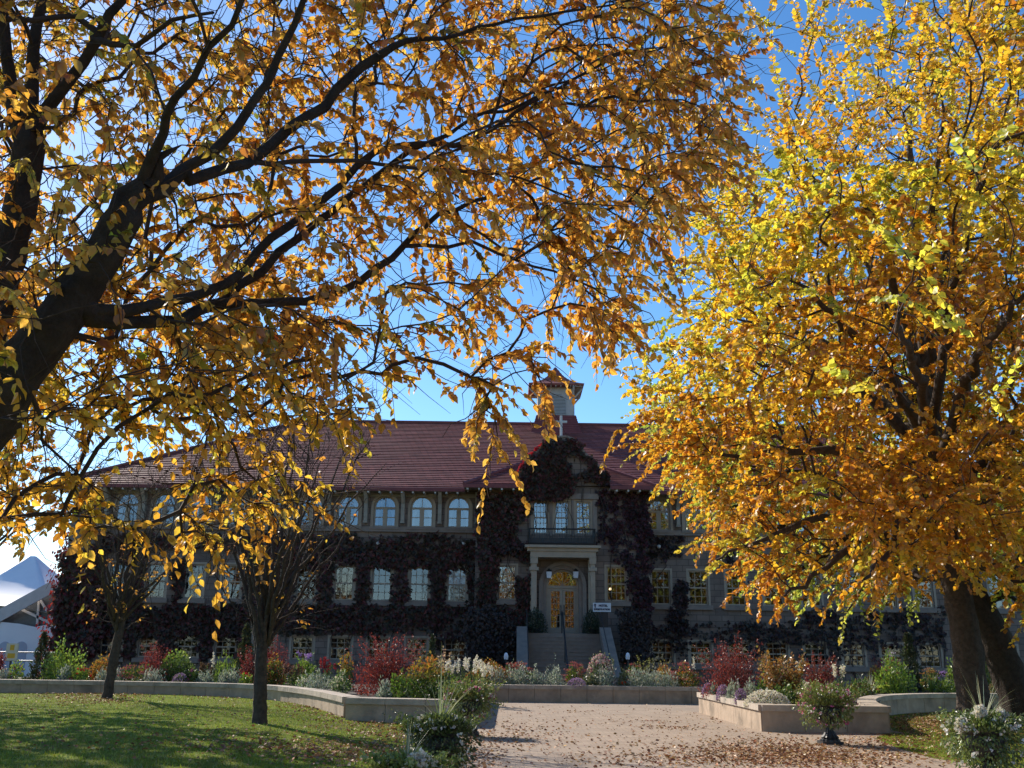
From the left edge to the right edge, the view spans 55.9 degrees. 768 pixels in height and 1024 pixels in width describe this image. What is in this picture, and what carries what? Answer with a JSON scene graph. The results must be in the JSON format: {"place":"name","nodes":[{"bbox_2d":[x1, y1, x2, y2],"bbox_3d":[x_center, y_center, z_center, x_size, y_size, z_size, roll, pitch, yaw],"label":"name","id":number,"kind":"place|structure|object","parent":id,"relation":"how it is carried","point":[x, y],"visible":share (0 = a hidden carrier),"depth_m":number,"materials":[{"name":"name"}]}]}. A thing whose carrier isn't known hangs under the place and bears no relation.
{"place":"outdoors","nodes":[
{"label":"outdoors","id":0,"kind":"place"},
{"bbox_2d":[0,676,703,698],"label":"bed soil","id":1,"kind":"structure","parent":0,"point":[353,693],"depth_m":31.55,"materials":[{"name":"brown soil"}]},
{"bbox_2d":[24,630,50,679],"bbox_3d":[-17.045,9.833,34.970,1.041,1.782,0.920,1,-16,0],"label":"dwarf conifer","id":2,"kind":"object","parent":1,"relation":"on","point":[42,648],"visible":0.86,"depth_m":34.90,"materials":[{"name":"green plant"}]},
{"bbox_2d":[36,633,86,679],"bbox_3d":[-16.214,9.856,34.747,1.815,1.768,1.545,1,-16,0],"label":"green bush","id":3,"kind":"object","parent":1,"relation":"on","point":[61,661],"visible":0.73,"depth_m":34.62,"materials":[{"name":"green plant"}]},
{"bbox_2d":[117,664,150,680],"bbox_3d":[-13.200,10.123,33.891,1.282,0.790,1.104,8,-17,-23],"label":"sedum","id":4,"kind":"object","parent":1,"relation":"on","point":[127,675],"visible":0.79,"depth_m":33.73,"materials":[{"name":"green plant"}]},
{"bbox_2d":[139,641,171,680],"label":"barberry shrub","id":5,"kind":"object","parent":1,"relation":"on","point":[146,659],"visible":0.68,"depth_m":34.70,"materials":[{"name":"red plant"}]},
{"bbox_2d":[156,649,195,681],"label":"ball bush","id":6,"kind":"object","parent":1,"relation":"on","point":[172,671],"visible":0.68,"depth_m":34.34,"materials":[{"name":"green plant"}]},
{"bbox_2d":[232,623,254,680],"bbox_3d":[-9.679,9.758,35.033,1.159,2.182,1.062,1,-16,0],"label":"dwarf conifer","id":7,"kind":"object","parent":1,"relation":"on","point":[245,639],"visible":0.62,"depth_m":35.01,"materials":[{"name":"green plant"}]},
{"bbox_2d":[237,645,254,683],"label":"barberry shrub","id":8,"kind":"object","parent":1,"relation":"on","point":[246,669],"visible":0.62,"depth_m":33.88,"materials":[{"name":"red plant"}]},
{"bbox_2d":[267,652,286,684],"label":"orange bush","id":9,"kind":"object","parent":1,"relation":"on","point":[271,676],"visible":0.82,"depth_m":33.24,"materials":[{"name":"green plant"}]},
{"bbox_2d":[282,662,304,685],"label":"seed spike plant","id":10,"kind":"object","parent":1,"relation":"on","point":[292,671],"visible":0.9,"depth_m":32.24,"materials":[{"name":"green plant"}]},
{"bbox_2d":[300,668,332,689],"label":"silver plant","id":11,"kind":"object","parent":1,"relation":"on","point":[318,684],"visible":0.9,"depth_m":29.56,"materials":[{"name":"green plant"}]},
{"bbox_2d":[329,668,351,693],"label":"variegated plant","id":12,"kind":"object","parent":1,"relation":"on","point":[345,687],"visible":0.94,"depth_m":27.27,"materials":[{"name":"green plant"}]},
{"bbox_2d":[345,632,430,695],"bbox_3d":[-3.485,7.843,27.209,2.374,1.795,2.011,6,-17,-18],"label":"barberry shrub","id":13,"kind":"object","parent":1,"relation":"on","point":[390,668],"visible":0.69,"depth_m":26.88,"materials":[{"name":"red plant"}]},
{"bbox_2d":[387,667,411,697],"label":"leafy plant","id":14,"kind":"object","parent":1,"relation":"on","point":[403,686],"visible":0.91,"depth_m":24.17,"materials":[{"name":"green plant"}]},
{"bbox_2d":[393,651,452,698],"bbox_3d":[-2.308,7.570,25.044,1.645,1.294,1.434,1,-16,0],"label":"spirea bush","id":15,"kind":"object","parent":1,"relation":"on","point":[421,677],"visible":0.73,"depth_m":24.90,"materials":[{"name":"green plant"}]},
{"bbox_2d":[502,658,533,685],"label":"silver plant","id":16,"kind":"object","parent":1,"relation":"on","point":[513,680],"visible":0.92,"depth_m":34.84,"materials":[{"name":"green plant"}]},
{"bbox_2d":[537,653,566,684],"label":"silver plant","id":17,"kind":"object","parent":1,"relation":"on","point":[551,678],"visible":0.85,"depth_m":34.76,"materials":[{"name":"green plant"}]},
{"bbox_2d":[561,661,585,684],"bbox_3d":[2.298,10.744,35.678,1.008,0.968,0.934,-13,-21,40],"label":"sedum","id":18,"kind":"object","parent":1,"relation":"on","point":[573,673],"visible":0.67,"depth_m":35.60,"materials":[{"name":"green plant"}]},
{"bbox_2d":[585,651,616,685],"bbox_3d":[3.217,10.499,35.453,1.167,1.378,1.203,9,-18,-28],"label":"flower mound","id":19,"kind":"object","parent":1,"relation":"on","point":[596,666],"visible":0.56,"depth_m":35.29,"materials":[{"name":"pink plant"}]},
{"bbox_2d":[664,660,701,686],"bbox_3d":[6.203,10.517,34.875,1.446,1.076,1.225,1,-16,0],"label":"sedum","id":20,"kind":"object","parent":1,"relation":"on","point":[691,676],"visible":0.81,"depth_m":34.73,"materials":[{"name":"green plant"}]},
{"bbox_2d":[0,692,1023,767],"bbox_3d":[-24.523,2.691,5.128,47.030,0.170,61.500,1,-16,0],"label":"lawn","id":21,"kind":"structure","parent":0,"point":[162,732],"depth_m":17.95,"materials":[{"name":"green plant"}]},
{"bbox_2d":[0,143,78,557],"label":"round tree","id":22,"kind":"object","parent":21,"relation":"on","point":[9,460],"visible":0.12,"depth_m":28.65,"materials":[{"name":"yellow plant"}]},
{"bbox_2d":[0,350,115,569],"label":"young tree","id":23,"kind":"object","parent":21,"relation":"on","point":[3,537],"visible":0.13,"depth_m":32.79,"materials":[{"name":"yellow plant"}]},
{"bbox_2d":[34,436,237,698],"bbox_3d":[-12.343,5.492,30.472,6.330,8.839,5.813,-3,-16,15],"label":"young tree","id":24,"kind":"object","parent":21,"relation":"on","point":[118,613],"visible":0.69,"depth_m":29.76,"materials":[{"name":"yellow plant"}]},
{"bbox_2d":[153,316,411,723],"bbox_3d":[-5.333,2.865,21.299,5.560,9.001,5.657,-6,-17,22],"label":"young tree","id":25,"kind":"object","parent":21,"relation":"on","point":[270,611],"visible":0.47,"depth_m":20.82,"materials":[{"name":"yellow plant"}]},
{"bbox_2d":[0,0,808,641],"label":"elm tree","id":26,"kind":"object","parent":21,"relation":"on","point":[84,286],"visible":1,"depth_m":7.62,"materials":[{"name":"yellow plant"}]},
{"bbox_2d":[0,0,1023,574],"label":"sky","id":27,"kind":"structure","parent":0,"point":[605,405],"materials":[{"name":"blue"}]},
{"bbox_2d":[459,702,980,767],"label":"path","id":28,"kind":"structure","parent":0,"point":[559,710],"depth_m":19.78,"materials":[{"name":"beige gravel"}]},
{"bbox_2d":[421,733,456,767],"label":"garden urn","id":29,"kind":"object","parent":28,"relation":"on","point":[437,745],"visible":0.24,"depth_m":12.24,"materials":[{"name":"black metal"}]},
{"bbox_2d":[381,644,491,767],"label":"urn plant","id":30,"kind":"object","parent":29,"relation":"in","point":[443,722],"visible":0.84,"depth_m":12.29,"materials":[{"name":"green plant"}]},
{"bbox_2d":[455,698,483,736],"bbox_3d":[-0.862,6.790,19.696,0.642,0.730,0.626,1,-16,0],"label":"garden urn","id":31,"kind":"object","parent":28,"relation":"on","point":[475,732],"visible":0.43,"depth_m":19.54,"materials":[{"name":"black metal"}]},
{"bbox_2d":[433,674,508,721],"bbox_3d":[-0.862,6.483,19.861,1.606,1.000,1.497,1,-16,0],"label":"urn plant","id":32,"kind":"object","parent":31,"relation":"in","point":[477,691],"visible":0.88,"depth_m":19.61,"materials":[{"name":"green plant"}]},
{"bbox_2d":[1,692,1023,767],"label":"fallen leaves","id":33,"kind":"object","parent":28,"relation":"on","point":[803,755],"visible":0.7,"depth_m":17.01,"materials":[{"name":"brown plant"}]},
{"bbox_2d":[812,704,844,744],"bbox_3d":[6.216,6.666,18.925,0.642,0.730,0.626,1,-16,0],"label":"garden urn","id":34,"kind":"object","parent":28,"relation":"on","point":[829,736],"visible":0.74,"depth_m":18.77,"materials":[{"name":"black metal"}]},
{"bbox_2d":[780,677,874,731],"bbox_3d":[6.214,6.310,19.008,1.749,1.037,1.471,1,-16,0],"label":"urn plant","id":35,"kind":"object","parent":34,"relation":"in","point":[822,695],"visible":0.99,"depth_m":18.87,"materials":[{"name":"green plant"}]},
{"bbox_2d":[960,730,1010,767],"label":"garden urn","id":36,"kind":"object","parent":28,"relation":"on","point":[981,748],"visible":0.46,"depth_m":12.44,"materials":[{"name":"black metal"}]},
{"bbox_2d":[932,678,1023,767],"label":"urn plant","id":37,"kind":"object","parent":36,"relation":"in","point":[1000,719],"visible":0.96,"depth_m":12.47,"materials":[{"name":"green plant"}]},
{"bbox_3d":[-0.968,3.783,8.699,0.513,0.584,0.500,1,-16,0],"label":"garden urn","id":38,"kind":"object","parent":28,"relation":"on","visible":0},
{"bbox_2d":[358,718,466,767],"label":"urn plant","id":39,"kind":"object","parent":38,"relation":"in","point":[419,757],"visible":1,"depth_m":8.71,"materials":[{"name":"green plant"}]},
{"bbox_2d":[747,686,943,704],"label":"bed soil","id":40,"kind":"structure","parent":0,"point":[867,695],"depth_m":33.13,"materials":[{"name":"brown soil"}]},
{"bbox_2d":[696,630,765,698],"bbox_3d":[6.430,8.107,27.895,2.394,1.905,1.778,1,-16,0],"label":"barberry shrub","id":41,"kind":"object","parent":40,"relation":"on","point":[741,680],"visible":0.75,"depth_m":27.69,"materials":[{"name":"red plant"}]},
{"bbox_2d":[743,688,790,707],"bbox_3d":[6.076,7.477,22.962,1.154,0.474,0.994,1,-16,0],"label":"white alyssum","id":42,"kind":"object","parent":40,"relation":"on","point":[770,695],"visible":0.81,"depth_m":22.80,"materials":[{"name":"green plant"}]},
{"bbox_2d":[754,645,809,702],"bbox_3d":[6.911,7.452,24.683,1.466,1.462,1.294,-2,-16,11],"label":"tan shrub","id":43,"kind":"object","parent":40,"relation":"on","point":[778,674],"visible":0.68,"depth_m":24.54,"materials":[{"name":"brown plant"}]},
{"bbox_2d":[795,650,841,696],"bbox_3d":[8.579,8.120,26.864,1.438,1.365,1.188,1,-16,0],"label":"barberry shrub","id":44,"kind":"object","parent":40,"relation":"on","point":[821,676],"visible":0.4,"depth_m":26.79,"materials":[{"name":"red plant"}]},
{"bbox_2d":[846,674,875,697],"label":"leafy plant","id":45,"kind":"object","parent":40,"relation":"on","point":[856,686],"visible":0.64,"depth_m":29.16,"materials":[{"name":"green plant"}]},
{"bbox_2d":[871,648,918,693],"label":"lime bush","id":46,"kind":"object","parent":40,"relation":"on","point":[889,684],"visible":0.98,"depth_m":32.81,"materials":[{"name":"green plant"}]},
{"bbox_2d":[898,632,926,691],"bbox_3d":[14.695,10.240,35.620,1.292,2.153,1.174,1,-16,0],"label":"dwarf conifer","id":47,"kind":"object","parent":40,"relation":"on","point":[913,664],"visible":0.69,"depth_m":35.54,"materials":[{"name":"green plant"}]},
{"bbox_2d":[919,664,942,692],"bbox_3d":[15.021,10.554,34.488,0.892,1.052,0.804,7,-17,-20],"label":"sedum","id":48,"kind":"object","parent":40,"relation":"on","point":[929,673],"visible":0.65,"depth_m":34.45,"materials":[{"name":"green plant"}]},
{"bbox_2d":[877,712,1023,767],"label":"lawn","id":49,"kind":"structure","parent":0,"point":[942,754],"depth_m":19.20,"materials":[{"name":"green plant"}]},
{"bbox_2d":[599,0,1023,737],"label":"elm tree","id":50,"kind":"object","parent":49,"relation":"on","point":[937,510],"visible":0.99,"depth_m":17.26,"materials":[{"name":"yellow plant"}]},
{"bbox_2d":[619,250,1023,722],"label":"elm tree","id":51,"kind":"object","parent":49,"relation":"on","point":[1005,665],"visible":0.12,"depth_m":25.56,"materials":[{"name":"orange plant"}]},
{"label":"ground","id":52,"kind":"structure","parent":0,"visible":0},
{"bbox_2d":[0,556,112,676],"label":"marquee tent","id":53,"kind":"object","parent":52,"relation":"on","point":[25,589],"visible":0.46,"depth_m":53.60,"materials":[{"name":"white fabric"}]},
{"bbox_2d":[1,593,57,626],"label":"gable window","id":54,"kind":"structure","parent":53,"relation":"in","point":[21,617],"depth_m":53.71,"materials":[{"name":"grey glass"}]},
{"bbox_2d":[0,679,359,717],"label":"garden wall","id":55,"kind":"structure","parent":52,"relation":"on","point":[333,702],"depth_m":32.12,"materials":[{"name":"concrete"}]},
{"bbox_2d":[345,697,456,722],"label":"garden wall","id":56,"kind":"structure","parent":52,"relation":"on","point":[365,708],"depth_m":22.45,"materials":[{"name":"concrete"}]},
{"bbox_2d":[52,367,1023,690],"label":"hotel building","id":57,"kind":"structure","parent":52,"relation":"on","point":[438,483],"depth_m":48.64,"materials":[{"name":"stone"}]},
{"bbox_2d":[35,529,68,673],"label":"ivy","id":58,"kind":"object","parent":57,"relation":"attached to","point":[51,591],"depth_m":48.18,"materials":[{"name":"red plant"}]},
{"bbox_2d":[46,543,106,670],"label":"ivy","id":59,"kind":"object","parent":57,"relation":"attached to","point":[75,628],"visible":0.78,"depth_m":47.25,"materials":[{"name":"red plant"}]},
{"bbox_2d":[109,493,140,525],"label":"window","id":60,"kind":"structure","parent":57,"relation":"in","point":[118,503],"depth_m":49.17,"materials":[{"name":"blue glass"}]},
{"bbox_2d":[142,561,168,602],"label":"window","id":61,"kind":"structure","parent":57,"relation":"in","point":[158,599],"depth_m":47.99,"materials":[{"name":"beige paint"}]},
{"bbox_2d":[149,494,177,525],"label":"window","id":62,"kind":"structure","parent":57,"relation":"in","point":[155,499],"depth_m":49.16,"materials":[{"name":"blue glass"}]},
{"bbox_2d":[100,529,253,673],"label":"ivy","id":63,"kind":"object","parent":57,"relation":"attached to","point":[195,619],"visible":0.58,"depth_m":47.37,"materials":[{"name":"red plant"}]},
{"bbox_2d":[177,562,206,602],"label":"window","id":64,"kind":"structure","parent":57,"relation":"in","point":[204,564],"depth_m":48.02,"materials":[{"name":"beige paint"}]},
{"bbox_2d":[218,563,242,603],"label":"window","id":65,"kind":"structure","parent":57,"relation":"in","point":[220,591],"depth_m":48.03,"materials":[{"name":"beige paint"}]},
{"bbox_2d":[285,634,315,664],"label":"window","id":66,"kind":"structure","parent":57,"relation":"in","point":[291,640],"depth_m":47.28,"materials":[{"name":"beige paint"}]},
{"bbox_2d":[296,496,325,527],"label":"window","id":67,"kind":"structure","parent":57,"relation":"in","point":[321,521],"depth_m":49.07,"materials":[{"name":"glass"}]},
{"bbox_2d":[326,635,353,664],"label":"window","id":68,"kind":"structure","parent":57,"relation":"in","point":[332,660],"depth_m":47.25,"materials":[{"name":"beige paint"}]},
{"bbox_2d":[332,564,356,604],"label":"window","id":69,"kind":"structure","parent":57,"relation":"in","point":[335,575],"depth_m":48.06,"materials":[{"name":"grey glass"}]},
{"bbox_2d":[332,496,361,528],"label":"window","id":70,"kind":"structure","parent":57,"relation":"in","point":[355,502],"depth_m":49.13,"materials":[{"name":"blue glass"}]},
{"bbox_2d":[240,530,475,678],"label":"ivy","id":71,"kind":"object","parent":57,"relation":"attached to","point":[399,615],"visible":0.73,"depth_m":47.88,"materials":[{"name":"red plant"}]},
{"bbox_2d":[367,564,393,605],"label":"window","id":72,"kind":"structure","parent":57,"relation":"in","point":[384,602],"depth_m":48.06,"materials":[{"name":"grey glass"}]},
{"bbox_2d":[369,497,398,528],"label":"window","id":73,"kind":"structure","parent":57,"relation":"in","point":[393,503],"depth_m":49.13,"materials":[{"name":"blue glass"}]},
{"bbox_2d":[403,636,429,665],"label":"window","id":74,"kind":"structure","parent":57,"relation":"in","point":[408,637],"depth_m":47.33,"materials":[{"name":"beige paint"}]},
{"bbox_2d":[404,565,430,605],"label":"window","id":75,"kind":"structure","parent":57,"relation":"in","point":[410,575],"depth_m":48.06,"materials":[{"name":"grey glass"}]},
{"bbox_2d":[406,497,435,529],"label":"window","id":76,"kind":"structure","parent":57,"relation":"in","point":[413,506],"depth_m":49.14,"materials":[{"name":"beige paint"}]},
{"bbox_2d":[442,566,469,606],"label":"window","id":77,"kind":"structure","parent":57,"relation":"in","point":[458,578],"depth_m":48.16,"materials":[{"name":"grey glass"}]},
{"bbox_2d":[443,498,472,529],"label":"window","id":78,"kind":"structure","parent":57,"relation":"in","point":[451,504],"depth_m":49.12,"materials":[{"name":"beige paint"}]},
{"bbox_2d":[472,489,533,668],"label":"ivy","id":79,"kind":"object","parent":57,"relation":"attached to","point":[506,526],"visible":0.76,"depth_m":46.80,"materials":[{"name":"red plant"}]},
{"bbox_2d":[496,563,517,604],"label":"window","id":80,"kind":"structure","parent":57,"relation":"in","point":[509,601],"depth_m":46.66,"materials":[{"name":"beige paint"}]},
{"bbox_2d":[531,500,549,533],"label":"window","id":81,"kind":"structure","parent":57,"relation":"in","point":[532,516],"depth_m":47.54,"materials":[{"name":"beige paint"}]},
{"bbox_2d":[548,588,561,632],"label":"door","id":82,"kind":"structure","parent":57,"relation":"in","point":[551,629],"depth_m":46.39,"materials":[{"name":"beige paint"}]},
{"bbox_2d":[552,499,570,533],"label":"window","id":83,"kind":"structure","parent":57,"relation":"in","point":[569,503],"depth_m":47.56,"materials":[{"name":"beige paint"}]},
{"bbox_2d":[518,436,610,537],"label":"ivy","id":84,"kind":"object","parent":57,"relation":"attached to","point":[550,477],"visible":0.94,"depth_m":47.73,"materials":[{"name":"brown plant"}]},
{"bbox_2d":[516,610,622,684],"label":"entrance stairs","id":85,"kind":"structure","parent":57,"relation":"attached to","point":[540,649],"depth_m":42.77,"materials":[{"name":"stone"}]},
{"bbox_2d":[459,603,516,679],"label":"ivy","id":86,"kind":"object","parent":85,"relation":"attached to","point":[477,626],"visible":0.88,"depth_m":44.75,"materials":[{"name":"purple plant"}]},
{"bbox_2d":[525,606,548,632],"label":"shrub","id":87,"kind":"object","parent":85,"relation":"on","point":[539,627],"visible":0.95,"depth_m":44.64,"materials":[{"name":"green plant"}]},
{"bbox_2d":[581,608,599,633],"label":"shrub","id":88,"kind":"object","parent":85,"relation":"on","point":[595,629],"visible":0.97,"depth_m":44.62,"materials":[{"name":"green plant"}]},
{"bbox_2d":[593,603,610,627],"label":"hotel sign","id":89,"kind":"object","parent":85,"relation":"on","point":[604,609],"visible":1,"depth_m":44.67,"materials":[{"name":"white metal"}]},
{"bbox_2d":[562,589,576,633],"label":"door","id":90,"kind":"structure","parent":57,"relation":"in","point":[567,630],"depth_m":46.43,"materials":[{"name":"beige paint"}]},
{"bbox_2d":[574,499,592,534],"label":"window","id":91,"kind":"structure","parent":57,"relation":"in","point":[590,502],"depth_m":47.57,"materials":[{"name":"beige paint"}]},
{"bbox_2d":[603,565,630,605],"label":"window","id":92,"kind":"structure","parent":57,"relation":"in","point":[616,602],"depth_m":46.65,"materials":[{"name":"beige paint"}]},
{"bbox_2d":[594,488,655,668],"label":"ivy","id":93,"kind":"object","parent":57,"relation":"attached to","point":[640,519],"visible":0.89,"depth_m":47.09,"materials":[{"name":"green plant"}]},
{"bbox_2d":[614,607,656,680],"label":"ivy","id":94,"kind":"object","parent":57,"relation":"attached to","point":[636,641],"visible":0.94,"depth_m":44.77,"materials":[{"name":"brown plant"}]},
{"bbox_2d":[647,500,674,532],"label":"window","id":95,"kind":"structure","parent":57,"relation":"in","point":[668,517],"depth_m":49.16,"materials":[{"name":"beige paint"}]},
{"bbox_2d":[649,568,675,608],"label":"window","id":96,"kind":"structure","parent":57,"relation":"in","point":[670,586],"depth_m":48.13,"materials":[{"name":"beige paint"}]},
{"bbox_2d":[649,639,677,668],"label":"window","id":97,"kind":"structure","parent":57,"relation":"in","point":[661,640],"depth_m":47.23,"materials":[{"name":"beige paint"}]},
{"bbox_2d":[682,501,711,532],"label":"window","id":98,"kind":"structure","parent":57,"relation":"in","point":[685,514],"depth_m":49.05,"materials":[{"name":"beige paint"}]},
{"bbox_2d":[686,569,712,609],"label":"window","id":99,"kind":"structure","parent":57,"relation":"in","point":[695,606],"depth_m":48.06,"materials":[{"name":"beige paint"}]},
{"bbox_2d":[688,640,716,669],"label":"window","id":100,"kind":"structure","parent":57,"relation":"in","point":[711,645],"depth_m":47.26,"materials":[{"name":"beige paint"}]},
{"bbox_2d":[723,569,750,610],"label":"window","id":101,"kind":"structure","parent":57,"relation":"in","point":[742,607],"depth_m":48.00,"materials":[{"name":"beige paint"}]},
{"bbox_2d":[647,535,947,681],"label":"ivy","id":102,"kind":"object","parent":57,"relation":"attached to","point":[677,624],"visible":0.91,"depth_m":47.42,"materials":[{"name":"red plant"}]},
{"bbox_2d":[840,642,870,671],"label":"window","id":103,"kind":"structure","parent":57,"relation":"in","point":[848,669],"depth_m":47.21,"materials":[{"name":"beige paint"}]},
{"bbox_2d":[912,573,940,612],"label":"window","id":104,"kind":"structure","parent":57,"relation":"in","point":[927,609],"depth_m":47.97,"materials":[{"name":"beige paint"}]},
{"bbox_2d":[917,643,947,672],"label":"window","id":105,"kind":"structure","parent":57,"relation":"in","point":[941,668],"depth_m":47.26,"materials":[{"name":"beige paint"}]},
{"bbox_2d":[487,684,760,703],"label":"garden wall","id":106,"kind":"structure","parent":52,"relation":"on","point":[605,694],"depth_m":33.88,"materials":[{"name":"concrete"}]},
{"bbox_2d":[697,692,770,731],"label":"garden wall","id":107,"kind":"structure","parent":52,"relation":"on","point":[738,713],"depth_m":24.45,"materials":[{"name":"concrete"}]},
{"bbox_2d":[760,704,889,734],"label":"garden wall","id":108,"kind":"structure","parent":52,"relation":"on","point":[787,717],"depth_m":21.78,"materials":[{"name":"concrete"}]},
{"bbox_2d":[857,693,998,732],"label":"garden wall","id":109,"kind":"structure","parent":52,"relation":"on","point":[903,703],"depth_m":30.34,"materials":[{"name":"concrete"}]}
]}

